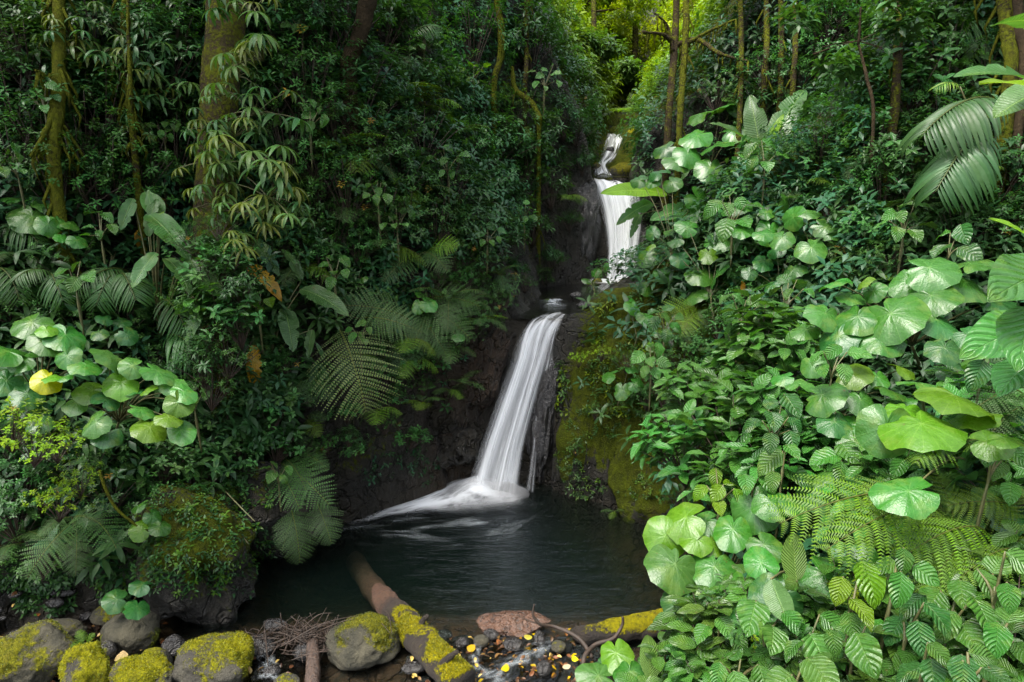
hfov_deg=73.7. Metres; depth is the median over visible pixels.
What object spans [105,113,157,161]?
finger leaf plant
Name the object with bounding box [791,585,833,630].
ribbed leaf plant
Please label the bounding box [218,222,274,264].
finger leaf plant
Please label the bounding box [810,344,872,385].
heart leaf plant
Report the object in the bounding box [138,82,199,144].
leafy shrub
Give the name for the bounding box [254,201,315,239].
finger leaf plant
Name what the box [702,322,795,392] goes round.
leafy shrub
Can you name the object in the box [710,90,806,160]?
banana plant
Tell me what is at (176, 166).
fern
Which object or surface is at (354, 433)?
leafy shrub
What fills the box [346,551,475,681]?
fallen log
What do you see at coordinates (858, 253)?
leafy shrub
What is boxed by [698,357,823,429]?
leafy shrub
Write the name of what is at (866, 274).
fern
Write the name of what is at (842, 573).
leafy shrub
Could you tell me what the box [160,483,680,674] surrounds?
pool water
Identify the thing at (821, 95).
leafy shrub
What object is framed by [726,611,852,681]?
ribbed leaf plant
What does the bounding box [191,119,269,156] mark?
finger leaf plant
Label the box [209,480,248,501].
leafy shrub
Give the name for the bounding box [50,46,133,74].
finger leaf plant
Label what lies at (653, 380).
leafy shrub
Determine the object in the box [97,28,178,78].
finger leaf plant
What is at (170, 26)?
finger leaf plant
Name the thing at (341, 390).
leafy shrub
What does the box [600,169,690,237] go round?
banana plant
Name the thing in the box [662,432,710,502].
heart leaf plant
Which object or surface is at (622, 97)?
leafy tree
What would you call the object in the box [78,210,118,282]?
heart leaf plant
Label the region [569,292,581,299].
rock
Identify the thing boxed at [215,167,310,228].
finger leaf plant
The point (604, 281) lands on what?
foam
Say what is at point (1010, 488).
leafy shrub
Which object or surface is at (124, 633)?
mossy boulder
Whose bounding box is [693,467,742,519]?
heart leaf plant
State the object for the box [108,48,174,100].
finger leaf plant
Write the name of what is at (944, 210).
fern
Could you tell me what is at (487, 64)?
heart leaf plant
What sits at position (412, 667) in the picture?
stone
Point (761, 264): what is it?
round leaf plant
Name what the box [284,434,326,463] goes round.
leafy shrub
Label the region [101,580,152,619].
round leaf plant
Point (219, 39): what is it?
mossy tree
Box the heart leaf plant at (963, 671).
[950,644,1011,681]
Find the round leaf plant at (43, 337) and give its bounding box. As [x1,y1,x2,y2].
[0,312,103,410]
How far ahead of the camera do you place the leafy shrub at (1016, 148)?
5.57 m
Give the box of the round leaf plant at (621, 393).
[602,367,643,409]
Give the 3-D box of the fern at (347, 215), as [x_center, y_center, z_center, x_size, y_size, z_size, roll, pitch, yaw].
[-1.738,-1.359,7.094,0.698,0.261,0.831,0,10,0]
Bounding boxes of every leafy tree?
[569,24,629,76]
[579,0,668,43]
[597,0,696,61]
[600,55,647,97]
[614,66,648,100]
[640,17,682,68]
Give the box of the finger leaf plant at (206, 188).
[182,183,246,225]
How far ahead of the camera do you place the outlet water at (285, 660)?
4.65 m
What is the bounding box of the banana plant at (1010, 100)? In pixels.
[954,13,1023,232]
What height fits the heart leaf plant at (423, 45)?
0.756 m
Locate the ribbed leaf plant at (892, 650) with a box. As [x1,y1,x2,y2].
[839,609,915,681]
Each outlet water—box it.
[243,637,305,681]
[442,637,574,681]
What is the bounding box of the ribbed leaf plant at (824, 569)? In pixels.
[778,545,878,632]
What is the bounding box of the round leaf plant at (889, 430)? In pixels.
[855,381,1003,458]
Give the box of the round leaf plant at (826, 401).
[770,356,915,444]
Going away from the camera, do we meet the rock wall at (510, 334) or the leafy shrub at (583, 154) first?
the rock wall at (510, 334)
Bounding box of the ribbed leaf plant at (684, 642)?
[667,594,750,679]
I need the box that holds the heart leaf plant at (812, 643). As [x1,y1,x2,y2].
[781,610,845,662]
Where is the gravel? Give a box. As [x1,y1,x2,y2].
[0,585,614,681]
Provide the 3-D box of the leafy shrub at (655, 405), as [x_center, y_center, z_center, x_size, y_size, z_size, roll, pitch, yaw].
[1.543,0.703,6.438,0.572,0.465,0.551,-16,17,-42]
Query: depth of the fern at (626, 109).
14.71 m
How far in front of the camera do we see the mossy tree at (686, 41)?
11.56 m
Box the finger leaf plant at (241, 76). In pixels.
[214,57,259,90]
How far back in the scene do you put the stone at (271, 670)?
4.53 m
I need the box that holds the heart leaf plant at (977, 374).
[964,357,1006,446]
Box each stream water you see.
[508,283,613,318]
[591,170,629,176]
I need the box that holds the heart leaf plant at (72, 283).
[54,261,95,335]
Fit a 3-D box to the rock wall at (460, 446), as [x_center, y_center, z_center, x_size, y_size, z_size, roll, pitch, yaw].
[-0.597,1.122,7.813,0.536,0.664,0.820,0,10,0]
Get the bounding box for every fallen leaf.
[114,651,127,660]
[467,644,474,651]
[501,664,508,671]
[524,635,531,639]
[563,664,569,668]
[572,656,578,661]
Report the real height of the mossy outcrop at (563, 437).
2.833 m
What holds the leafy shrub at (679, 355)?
on the terrain
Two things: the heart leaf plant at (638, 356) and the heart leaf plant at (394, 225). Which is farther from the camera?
the heart leaf plant at (394, 225)
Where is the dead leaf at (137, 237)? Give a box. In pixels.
[134,219,140,246]
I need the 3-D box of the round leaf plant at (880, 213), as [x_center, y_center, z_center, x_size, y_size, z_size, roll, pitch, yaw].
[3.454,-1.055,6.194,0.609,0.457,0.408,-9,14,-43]
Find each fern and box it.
[0,250,51,275]
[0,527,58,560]
[17,504,129,580]
[36,188,103,200]
[70,229,129,258]
[71,629,95,646]
[143,154,195,175]
[210,463,238,501]
[237,335,283,379]
[262,140,342,155]
[267,449,342,564]
[269,217,339,254]
[273,249,338,285]
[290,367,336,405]
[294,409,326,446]
[298,125,385,152]
[305,152,399,182]
[305,283,423,419]
[315,350,383,387]
[317,198,375,222]
[350,239,424,266]
[352,401,400,425]
[353,147,418,184]
[365,331,440,364]
[378,235,459,283]
[380,353,437,379]
[381,185,461,211]
[382,280,480,375]
[390,79,461,126]
[402,390,445,409]
[409,287,485,331]
[424,333,474,364]
[430,387,464,399]
[435,124,489,142]
[441,277,498,314]
[448,370,485,397]
[455,314,507,331]
[476,261,519,291]
[478,198,513,216]
[507,115,560,136]
[536,265,550,274]
[543,189,587,203]
[601,509,623,518]
[606,107,653,115]
[610,402,643,414]
[657,295,715,344]
[698,347,740,363]
[752,195,813,220]
[759,87,796,95]
[760,466,1023,610]
[771,168,829,207]
[799,475,915,543]
[830,270,894,282]
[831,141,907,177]
[850,524,975,608]
[853,199,913,231]
[870,48,961,64]
[901,437,1022,471]
[907,202,972,234]
[910,542,1023,632]
[964,382,1023,438]
[970,523,1023,552]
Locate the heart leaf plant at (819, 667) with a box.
[765,653,839,681]
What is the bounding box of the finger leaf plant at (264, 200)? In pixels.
[207,194,288,235]
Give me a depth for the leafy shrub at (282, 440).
6.17 m
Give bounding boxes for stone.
[53,618,87,638]
[89,605,124,625]
[101,640,118,658]
[142,647,172,663]
[161,634,186,657]
[263,665,280,676]
[273,673,299,681]
[401,661,423,673]
[455,637,468,647]
[473,634,488,646]
[483,628,498,640]
[502,638,523,650]
[533,630,545,646]
[536,660,551,675]
[551,640,565,653]
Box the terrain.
[0,0,1023,681]
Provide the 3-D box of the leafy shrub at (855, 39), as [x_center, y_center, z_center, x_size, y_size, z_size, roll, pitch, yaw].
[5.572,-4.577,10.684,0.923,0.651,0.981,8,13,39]
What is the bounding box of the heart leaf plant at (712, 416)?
[700,399,736,432]
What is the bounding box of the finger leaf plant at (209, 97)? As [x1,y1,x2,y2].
[198,83,243,103]
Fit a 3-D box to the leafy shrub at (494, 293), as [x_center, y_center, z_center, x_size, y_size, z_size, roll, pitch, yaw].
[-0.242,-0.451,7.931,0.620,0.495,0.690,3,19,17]
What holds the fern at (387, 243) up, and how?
on the terrain
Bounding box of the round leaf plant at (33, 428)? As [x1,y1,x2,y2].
[0,381,54,451]
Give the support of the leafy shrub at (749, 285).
on the terrain
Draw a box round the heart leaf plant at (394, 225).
[379,205,414,264]
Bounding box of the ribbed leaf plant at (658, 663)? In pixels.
[616,631,680,681]
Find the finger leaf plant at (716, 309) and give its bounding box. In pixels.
[702,288,755,312]
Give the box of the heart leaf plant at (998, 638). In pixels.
[982,607,1023,681]
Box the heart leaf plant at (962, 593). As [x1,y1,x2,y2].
[918,579,1001,647]
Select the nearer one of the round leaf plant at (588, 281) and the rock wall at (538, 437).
the rock wall at (538, 437)
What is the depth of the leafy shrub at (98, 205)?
5.90 m
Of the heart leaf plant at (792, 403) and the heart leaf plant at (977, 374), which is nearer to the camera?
the heart leaf plant at (977, 374)
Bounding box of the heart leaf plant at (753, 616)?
[736,598,805,655]
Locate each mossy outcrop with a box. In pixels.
[101,477,258,631]
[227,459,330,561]
[556,325,613,479]
[608,439,675,526]
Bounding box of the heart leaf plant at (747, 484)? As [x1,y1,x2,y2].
[737,463,776,547]
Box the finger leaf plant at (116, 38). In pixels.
[87,1,169,55]
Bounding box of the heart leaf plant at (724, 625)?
[693,616,747,656]
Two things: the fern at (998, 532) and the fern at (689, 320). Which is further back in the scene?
the fern at (689, 320)
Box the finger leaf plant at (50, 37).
[29,14,102,52]
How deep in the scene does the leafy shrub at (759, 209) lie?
6.90 m
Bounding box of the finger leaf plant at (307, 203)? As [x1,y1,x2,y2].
[268,184,324,218]
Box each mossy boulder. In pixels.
[0,619,75,681]
[57,640,110,681]
[100,611,160,656]
[107,651,175,681]
[172,630,254,681]
[324,611,400,670]
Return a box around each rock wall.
[427,404,462,438]
[436,419,482,468]
[459,326,510,410]
[494,323,515,340]
[524,356,558,483]
[577,180,601,268]
[638,221,654,250]
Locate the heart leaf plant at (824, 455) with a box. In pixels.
[809,441,859,536]
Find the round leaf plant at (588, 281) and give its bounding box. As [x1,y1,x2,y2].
[581,263,608,292]
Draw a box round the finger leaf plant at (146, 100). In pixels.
[108,87,189,121]
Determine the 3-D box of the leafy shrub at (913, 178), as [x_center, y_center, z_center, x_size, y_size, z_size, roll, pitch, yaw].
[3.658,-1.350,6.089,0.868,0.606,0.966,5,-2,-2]
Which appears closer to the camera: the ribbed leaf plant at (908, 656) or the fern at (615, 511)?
the ribbed leaf plant at (908, 656)
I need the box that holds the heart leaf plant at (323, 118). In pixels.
[290,98,328,170]
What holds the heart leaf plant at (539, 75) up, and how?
on the terrain
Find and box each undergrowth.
[0,0,1023,596]
[0,0,1023,658]
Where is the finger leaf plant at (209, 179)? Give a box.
[193,152,275,190]
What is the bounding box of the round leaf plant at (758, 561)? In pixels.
[722,542,879,640]
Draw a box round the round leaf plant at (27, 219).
[0,197,87,257]
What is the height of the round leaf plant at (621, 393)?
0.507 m
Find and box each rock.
[249,634,276,657]
[263,618,287,631]
[292,643,306,662]
[476,610,550,636]
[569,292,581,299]
[576,301,591,308]
[591,163,600,169]
[591,278,601,285]
[606,146,614,155]
[609,162,630,178]
[611,178,627,182]
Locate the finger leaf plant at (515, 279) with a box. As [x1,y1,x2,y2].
[494,267,522,294]
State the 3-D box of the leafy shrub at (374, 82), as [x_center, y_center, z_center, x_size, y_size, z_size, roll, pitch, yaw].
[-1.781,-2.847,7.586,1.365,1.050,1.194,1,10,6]
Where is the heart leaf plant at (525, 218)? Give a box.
[508,200,537,251]
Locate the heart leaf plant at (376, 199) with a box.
[362,180,392,238]
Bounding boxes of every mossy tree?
[29,0,86,324]
[109,0,153,300]
[192,0,249,431]
[339,0,376,175]
[489,0,504,157]
[521,0,534,176]
[591,0,596,31]
[631,0,639,64]
[639,0,749,245]
[671,0,737,228]
[730,0,743,170]
[756,0,774,113]
[776,0,786,111]
[785,0,798,133]
[881,0,911,206]
[973,0,1018,245]
[999,0,1023,248]
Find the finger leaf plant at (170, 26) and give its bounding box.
[117,1,202,73]
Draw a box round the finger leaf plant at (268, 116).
[197,82,312,145]
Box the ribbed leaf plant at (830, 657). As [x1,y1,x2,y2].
[777,628,885,681]
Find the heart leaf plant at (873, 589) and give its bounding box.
[829,560,885,672]
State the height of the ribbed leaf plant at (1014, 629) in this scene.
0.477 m
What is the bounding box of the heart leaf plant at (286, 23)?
[280,5,321,67]
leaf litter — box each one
[0,534,293,681]
[410,628,600,681]
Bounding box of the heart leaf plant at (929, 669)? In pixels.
[895,642,980,681]
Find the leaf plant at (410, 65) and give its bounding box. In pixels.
[370,24,442,89]
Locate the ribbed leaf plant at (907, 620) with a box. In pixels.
[840,595,950,622]
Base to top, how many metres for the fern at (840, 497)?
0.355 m
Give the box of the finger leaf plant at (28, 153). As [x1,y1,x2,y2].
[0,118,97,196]
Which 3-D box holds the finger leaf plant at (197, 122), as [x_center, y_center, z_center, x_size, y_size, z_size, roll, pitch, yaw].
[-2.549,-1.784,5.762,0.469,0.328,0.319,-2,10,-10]
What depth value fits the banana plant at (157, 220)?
5.58 m
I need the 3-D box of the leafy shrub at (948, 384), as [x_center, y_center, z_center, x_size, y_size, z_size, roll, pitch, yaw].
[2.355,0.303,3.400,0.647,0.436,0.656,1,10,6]
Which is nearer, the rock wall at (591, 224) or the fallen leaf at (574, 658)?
the fallen leaf at (574, 658)
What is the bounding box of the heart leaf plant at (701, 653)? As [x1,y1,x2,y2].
[683,636,722,661]
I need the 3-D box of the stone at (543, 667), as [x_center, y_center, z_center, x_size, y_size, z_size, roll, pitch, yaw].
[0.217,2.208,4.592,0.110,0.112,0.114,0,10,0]
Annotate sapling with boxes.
[763,0,942,211]
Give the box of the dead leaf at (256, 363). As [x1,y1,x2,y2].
[246,334,261,382]
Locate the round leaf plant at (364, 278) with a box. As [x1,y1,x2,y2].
[352,255,371,288]
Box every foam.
[389,476,517,511]
[601,279,619,282]
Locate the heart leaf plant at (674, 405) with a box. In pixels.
[658,373,709,438]
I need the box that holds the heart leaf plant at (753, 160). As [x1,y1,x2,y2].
[743,138,797,205]
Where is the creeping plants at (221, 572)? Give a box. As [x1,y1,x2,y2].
[93,480,278,599]
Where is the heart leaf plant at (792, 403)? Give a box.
[742,393,802,455]
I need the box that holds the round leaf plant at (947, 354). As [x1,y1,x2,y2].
[923,326,992,392]
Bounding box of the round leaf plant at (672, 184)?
[630,170,706,296]
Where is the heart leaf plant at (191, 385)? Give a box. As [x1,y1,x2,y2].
[185,380,209,451]
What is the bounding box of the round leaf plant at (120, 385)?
[61,348,197,448]
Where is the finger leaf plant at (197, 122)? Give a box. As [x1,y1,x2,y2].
[180,107,239,142]
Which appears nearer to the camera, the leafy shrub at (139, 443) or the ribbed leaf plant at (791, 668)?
the ribbed leaf plant at (791, 668)
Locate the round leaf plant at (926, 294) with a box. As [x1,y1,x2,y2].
[790,257,1016,373]
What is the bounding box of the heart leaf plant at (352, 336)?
[345,319,371,378]
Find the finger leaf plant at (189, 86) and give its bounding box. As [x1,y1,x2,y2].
[133,73,199,103]
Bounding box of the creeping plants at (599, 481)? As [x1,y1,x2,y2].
[553,411,655,500]
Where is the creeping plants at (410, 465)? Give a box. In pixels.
[349,340,472,486]
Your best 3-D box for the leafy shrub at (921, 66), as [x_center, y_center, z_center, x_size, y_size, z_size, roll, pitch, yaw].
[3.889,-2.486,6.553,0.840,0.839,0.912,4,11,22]
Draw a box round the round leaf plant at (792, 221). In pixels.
[751,206,870,276]
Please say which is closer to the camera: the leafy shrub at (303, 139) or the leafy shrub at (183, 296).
the leafy shrub at (183, 296)
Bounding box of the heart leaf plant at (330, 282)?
[315,255,350,317]
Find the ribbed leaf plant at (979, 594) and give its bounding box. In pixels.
[909,557,1023,616]
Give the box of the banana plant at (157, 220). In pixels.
[118,189,260,344]
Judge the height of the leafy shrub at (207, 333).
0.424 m
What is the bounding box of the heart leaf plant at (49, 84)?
[13,80,60,123]
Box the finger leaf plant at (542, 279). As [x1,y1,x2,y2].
[537,267,555,285]
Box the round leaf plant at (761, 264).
[741,248,807,292]
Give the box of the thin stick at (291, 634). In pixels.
[283,615,299,652]
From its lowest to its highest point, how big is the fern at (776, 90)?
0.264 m
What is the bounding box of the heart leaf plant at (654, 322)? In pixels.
[647,305,683,368]
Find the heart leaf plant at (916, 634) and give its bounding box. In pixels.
[883,593,951,658]
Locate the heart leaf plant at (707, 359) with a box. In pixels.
[701,347,737,368]
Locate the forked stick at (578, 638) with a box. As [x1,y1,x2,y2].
[516,604,593,658]
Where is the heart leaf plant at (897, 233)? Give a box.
[874,201,939,273]
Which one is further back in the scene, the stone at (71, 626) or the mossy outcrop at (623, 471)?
the mossy outcrop at (623, 471)
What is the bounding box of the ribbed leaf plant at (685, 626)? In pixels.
[647,584,720,651]
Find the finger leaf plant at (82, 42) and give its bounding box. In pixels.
[25,30,111,73]
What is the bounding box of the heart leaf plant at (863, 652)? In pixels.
[824,612,883,681]
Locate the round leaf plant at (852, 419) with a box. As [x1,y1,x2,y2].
[833,393,917,433]
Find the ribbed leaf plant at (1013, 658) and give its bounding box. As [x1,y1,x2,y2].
[892,609,1023,681]
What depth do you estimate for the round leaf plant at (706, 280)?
6.92 m
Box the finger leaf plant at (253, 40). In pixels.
[210,33,280,80]
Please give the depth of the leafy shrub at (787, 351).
4.83 m
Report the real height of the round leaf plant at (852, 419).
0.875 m
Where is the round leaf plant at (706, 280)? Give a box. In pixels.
[667,220,744,329]
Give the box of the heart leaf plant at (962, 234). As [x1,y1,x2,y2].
[929,223,982,260]
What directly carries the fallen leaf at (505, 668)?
on the outlet water
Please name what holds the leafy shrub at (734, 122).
on the terrain
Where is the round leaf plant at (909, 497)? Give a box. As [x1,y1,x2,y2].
[868,430,1023,519]
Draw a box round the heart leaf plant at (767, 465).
[757,443,813,538]
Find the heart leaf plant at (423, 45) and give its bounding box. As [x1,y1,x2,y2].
[403,26,440,84]
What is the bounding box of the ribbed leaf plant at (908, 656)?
[873,623,1023,681]
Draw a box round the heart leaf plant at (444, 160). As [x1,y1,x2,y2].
[426,144,470,206]
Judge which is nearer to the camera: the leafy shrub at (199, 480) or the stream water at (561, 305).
the leafy shrub at (199, 480)
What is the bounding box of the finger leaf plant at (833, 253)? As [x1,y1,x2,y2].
[816,234,853,265]
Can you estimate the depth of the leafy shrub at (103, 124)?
5.93 m
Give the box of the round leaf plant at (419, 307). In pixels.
[412,292,465,342]
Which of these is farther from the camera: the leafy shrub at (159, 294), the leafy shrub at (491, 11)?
the leafy shrub at (491, 11)
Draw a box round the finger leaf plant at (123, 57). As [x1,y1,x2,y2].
[73,47,151,97]
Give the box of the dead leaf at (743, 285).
[740,277,745,296]
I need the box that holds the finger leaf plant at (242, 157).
[198,134,301,187]
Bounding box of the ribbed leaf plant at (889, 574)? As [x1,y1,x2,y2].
[862,550,917,615]
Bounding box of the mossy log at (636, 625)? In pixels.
[572,608,666,645]
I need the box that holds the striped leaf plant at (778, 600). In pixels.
[759,533,806,639]
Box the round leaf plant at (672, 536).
[642,459,851,620]
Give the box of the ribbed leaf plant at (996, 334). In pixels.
[959,253,1023,397]
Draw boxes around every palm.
[0,189,53,308]
[7,253,82,310]
[69,241,157,314]
[153,299,243,379]
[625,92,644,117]
[893,82,1007,213]
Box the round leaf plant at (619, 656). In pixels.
[575,639,644,681]
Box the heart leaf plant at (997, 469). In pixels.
[972,446,1023,544]
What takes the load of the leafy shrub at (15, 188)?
on the terrain
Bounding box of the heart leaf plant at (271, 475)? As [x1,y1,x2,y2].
[259,461,292,521]
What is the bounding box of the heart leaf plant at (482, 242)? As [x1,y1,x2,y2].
[470,220,506,275]
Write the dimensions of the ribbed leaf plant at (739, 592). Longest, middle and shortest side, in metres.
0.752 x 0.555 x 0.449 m
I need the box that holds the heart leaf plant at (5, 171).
[0,142,27,208]
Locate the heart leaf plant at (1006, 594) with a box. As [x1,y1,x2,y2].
[973,547,1023,644]
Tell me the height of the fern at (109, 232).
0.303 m
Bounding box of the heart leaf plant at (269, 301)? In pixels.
[246,290,274,353]
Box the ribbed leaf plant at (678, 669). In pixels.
[661,641,751,681]
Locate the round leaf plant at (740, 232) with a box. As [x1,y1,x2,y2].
[721,187,788,246]
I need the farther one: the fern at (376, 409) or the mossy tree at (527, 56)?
the mossy tree at (527, 56)
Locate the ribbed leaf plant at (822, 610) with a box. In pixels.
[770,581,855,673]
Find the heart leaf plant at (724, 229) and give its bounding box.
[703,191,764,267]
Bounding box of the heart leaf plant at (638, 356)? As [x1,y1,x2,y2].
[631,342,671,411]
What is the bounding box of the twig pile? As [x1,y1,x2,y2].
[245,609,391,668]
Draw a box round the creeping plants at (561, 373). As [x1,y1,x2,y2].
[554,291,669,419]
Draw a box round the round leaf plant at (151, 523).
[128,500,170,542]
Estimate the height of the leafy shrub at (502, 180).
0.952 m
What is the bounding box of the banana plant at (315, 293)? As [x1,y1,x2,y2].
[248,239,348,357]
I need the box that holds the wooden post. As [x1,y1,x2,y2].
[304,638,320,681]
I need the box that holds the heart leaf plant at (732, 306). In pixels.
[719,293,766,362]
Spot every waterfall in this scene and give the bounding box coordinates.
[478,313,560,493]
[594,178,639,280]
[598,134,621,174]
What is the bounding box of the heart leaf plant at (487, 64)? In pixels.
[455,62,491,109]
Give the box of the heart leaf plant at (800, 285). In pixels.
[761,274,814,315]
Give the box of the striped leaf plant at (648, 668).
[640,635,699,681]
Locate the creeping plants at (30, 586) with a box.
[0,526,213,619]
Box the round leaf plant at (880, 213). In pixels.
[865,200,922,248]
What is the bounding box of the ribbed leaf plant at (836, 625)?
[830,580,958,661]
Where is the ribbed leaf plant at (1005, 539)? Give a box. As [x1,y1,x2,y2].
[909,519,1023,586]
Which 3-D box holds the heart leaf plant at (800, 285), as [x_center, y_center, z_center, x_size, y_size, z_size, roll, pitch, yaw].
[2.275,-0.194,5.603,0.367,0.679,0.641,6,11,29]
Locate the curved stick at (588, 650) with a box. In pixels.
[581,616,623,663]
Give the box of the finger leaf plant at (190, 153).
[171,142,248,178]
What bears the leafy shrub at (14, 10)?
on the terrain
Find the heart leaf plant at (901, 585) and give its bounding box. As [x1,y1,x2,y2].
[875,547,939,649]
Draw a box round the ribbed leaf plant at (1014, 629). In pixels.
[958,562,1023,681]
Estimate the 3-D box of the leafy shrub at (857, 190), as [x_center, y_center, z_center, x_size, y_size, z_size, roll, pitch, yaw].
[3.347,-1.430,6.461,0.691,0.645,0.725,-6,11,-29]
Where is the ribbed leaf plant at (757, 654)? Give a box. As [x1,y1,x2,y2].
[720,636,799,678]
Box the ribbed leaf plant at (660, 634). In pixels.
[657,615,686,655]
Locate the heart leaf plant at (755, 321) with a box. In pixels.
[740,314,787,353]
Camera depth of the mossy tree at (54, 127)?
5.60 m
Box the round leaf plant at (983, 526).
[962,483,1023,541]
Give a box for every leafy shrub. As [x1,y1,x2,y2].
[0,0,79,67]
[0,0,96,89]
[0,20,109,114]
[0,44,106,141]
[0,92,101,172]
[0,115,89,196]
[0,276,43,329]
[0,396,52,453]
[0,397,81,467]
[0,437,69,490]
[0,466,80,516]
[0,482,56,547]
[0,523,92,583]
[1,133,136,222]
[1,277,77,322]
[3,0,162,67]
[5,109,169,211]
[8,69,153,158]
[17,230,106,276]
[19,418,85,463]
[20,150,180,242]
[21,483,95,522]
[27,37,186,151]
[31,106,173,207]
[37,274,135,330]
[37,439,128,490]
[42,450,103,499]
[56,464,155,513]
[67,0,203,53]
[73,293,165,333]
[75,129,195,191]
[90,509,142,556]
[97,0,205,76]
[104,0,203,114]
[104,107,196,193]
[107,427,156,466]
[109,157,193,217]
[112,332,177,381]
[122,471,205,515]
[123,441,199,484]
[134,273,183,316]
[138,82,199,144]
[152,267,230,319]
[155,216,220,256]
[160,424,230,468]
[161,234,244,273]
[162,462,232,499]
[164,331,241,387]
[172,280,264,331]
[176,250,263,299]
[178,366,213,396]
[179,358,251,410]
[182,304,250,353]
[184,411,216,433]
[188,324,270,382]
[188,436,254,483]
[192,204,244,241]
[193,226,268,276]
[193,251,271,311]
[194,392,247,435]
[196,289,265,350]
[208,349,265,372]
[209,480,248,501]
[215,421,274,468]
[221,459,264,488]
[225,364,271,393]
[233,387,308,433]
[236,236,312,280]
[239,32,337,132]
[239,152,323,216]
[239,294,284,341]
[239,332,285,368]
[240,95,351,180]
[245,38,379,151]
[246,0,366,110]
[247,0,353,56]
[247,373,315,410]
[250,339,311,381]
[257,418,306,462]
[258,0,387,93]
[258,210,329,257]
[259,175,352,240]
[265,119,376,202]
[271,72,380,152]
[276,225,364,286]
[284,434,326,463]
[291,146,395,226]
[292,185,392,252]
[304,103,424,185]
[305,33,419,130]
[306,432,345,455]
[310,81,421,152]
[315,361,363,396]
[317,0,416,52]
[325,399,363,423]
[326,213,395,267]
[334,176,434,238]
[335,424,369,447]
[337,438,374,461]
[343,0,434,52]
[344,345,393,374]
[346,196,445,267]
[347,129,454,209]
[348,381,382,403]
[352,277,410,324]
[357,350,391,383]
[365,29,466,106]
[366,407,402,436]
[367,335,406,361]
[367,362,407,394]
[371,99,475,164]
[373,177,456,237]
[376,0,468,65]
[382,376,412,402]
[382,385,414,409]
[387,188,483,263]
[392,342,435,373]
[392,424,433,449]
[398,149,497,222]
[400,272,471,313]
[403,376,437,395]
[412,335,436,356]
[417,306,459,337]
[419,347,456,373]
[421,338,453,363]
[423,47,491,98]
[423,319,465,347]
[428,184,523,253]
[431,222,490,279]
[431,336,468,356]
[432,0,537,75]
[433,321,465,340]
[434,256,493,298]
[441,262,492,293]
[444,293,486,323]
[445,103,517,169]
[448,296,501,334]
[449,237,510,280]
[457,64,519,130]
[461,323,486,344]
[463,272,496,293]
[465,145,518,209]
[473,105,543,164]
[474,280,518,319]
[485,213,532,255]
[487,309,504,332]
[492,286,518,309]
[494,0,566,76]
[496,80,553,146]
[498,116,560,185]
[499,76,532,110]
[499,174,541,217]
[505,252,531,275]
[507,153,548,194]
[510,204,561,248]
[517,104,572,162]
[520,272,538,293]
[526,160,574,210]
[532,89,590,142]
[536,240,568,270]
[555,206,584,231]
[557,36,594,80]
[558,0,584,26]
[560,108,598,147]
[564,439,586,456]
[567,78,604,107]
[567,142,600,177]
[568,351,590,368]
[582,396,607,420]
[587,336,618,361]
[605,347,644,373]
[619,349,681,385]
[626,398,717,487]
[628,382,661,411]
[632,363,673,395]
[640,373,683,411]
[643,325,682,354]
[649,398,699,431]
[652,361,750,428]
[654,342,709,373]
[655,484,687,508]
[660,378,765,478]
[669,328,713,357]
[676,444,759,515]
[681,339,716,380]
[686,64,745,116]
[694,573,729,616]
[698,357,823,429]
[699,306,744,338]
[701,182,778,224]
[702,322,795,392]
[708,288,762,326]
[709,284,818,374]
[715,400,831,473]
[718,265,775,308]
[722,35,809,92]
[724,104,767,145]
[725,74,786,112]
[725,428,834,499]
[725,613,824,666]
[727,309,837,380]
[729,238,782,266]
[731,158,797,204]
[736,195,780,241]
[741,278,792,312]
[749,634,766,648]
[751,123,841,188]
[756,279,805,312]
[759,94,805,126]
[763,158,824,207]
[765,113,854,171]
[766,408,853,477]
[768,48,831,92]
[768,233,807,265]
[779,13,871,70]
[791,0,877,47]
[796,137,867,183]
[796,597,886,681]
[798,85,822,119]
[800,37,854,80]
[802,170,875,219]
[804,87,862,120]
[809,90,889,157]
[809,544,888,599]
[813,0,885,42]
[814,44,857,84]
[820,151,904,203]
[822,110,927,184]
[823,437,975,519]
[824,156,898,216]
[824,563,886,604]
[829,203,893,247]
[834,146,942,210]
[837,104,918,159]
[838,29,881,56]
[838,234,904,284]
[851,233,930,277]
[852,69,971,141]
[853,133,945,195]
[864,156,954,221]
[866,113,971,176]
[870,40,963,120]
[870,219,947,260]
[871,0,993,79]
[891,197,958,250]
[901,54,998,120]
[902,4,999,82]
[906,0,990,42]
[910,90,984,155]
[910,584,1016,651]
[912,190,1021,250]
[919,29,1003,93]
[921,360,1023,443]
[923,397,1023,507]
[924,171,1004,225]
[932,93,998,148]
[950,230,1021,261]
[951,18,997,79]
[956,191,1023,250]
[970,185,1023,238]
[978,128,1023,182]
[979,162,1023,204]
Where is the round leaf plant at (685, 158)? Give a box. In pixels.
[653,97,757,186]
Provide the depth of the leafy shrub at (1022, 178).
5.66 m
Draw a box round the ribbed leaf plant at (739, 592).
[677,563,810,632]
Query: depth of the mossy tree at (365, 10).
7.24 m
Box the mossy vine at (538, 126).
[510,66,545,263]
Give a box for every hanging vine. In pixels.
[98,470,137,526]
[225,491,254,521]
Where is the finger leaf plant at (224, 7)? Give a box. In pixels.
[201,0,280,28]
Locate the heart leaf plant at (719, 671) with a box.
[710,647,768,681]
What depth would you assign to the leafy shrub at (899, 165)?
6.17 m
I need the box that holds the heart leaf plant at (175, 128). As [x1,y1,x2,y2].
[145,121,180,169]
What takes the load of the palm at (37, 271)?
on the terrain
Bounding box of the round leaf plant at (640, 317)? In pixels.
[623,296,660,352]
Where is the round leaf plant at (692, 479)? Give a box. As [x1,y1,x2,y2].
[688,456,725,502]
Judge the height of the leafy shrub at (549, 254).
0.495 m
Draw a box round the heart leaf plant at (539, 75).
[526,63,562,115]
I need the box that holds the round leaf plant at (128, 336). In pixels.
[83,315,138,349]

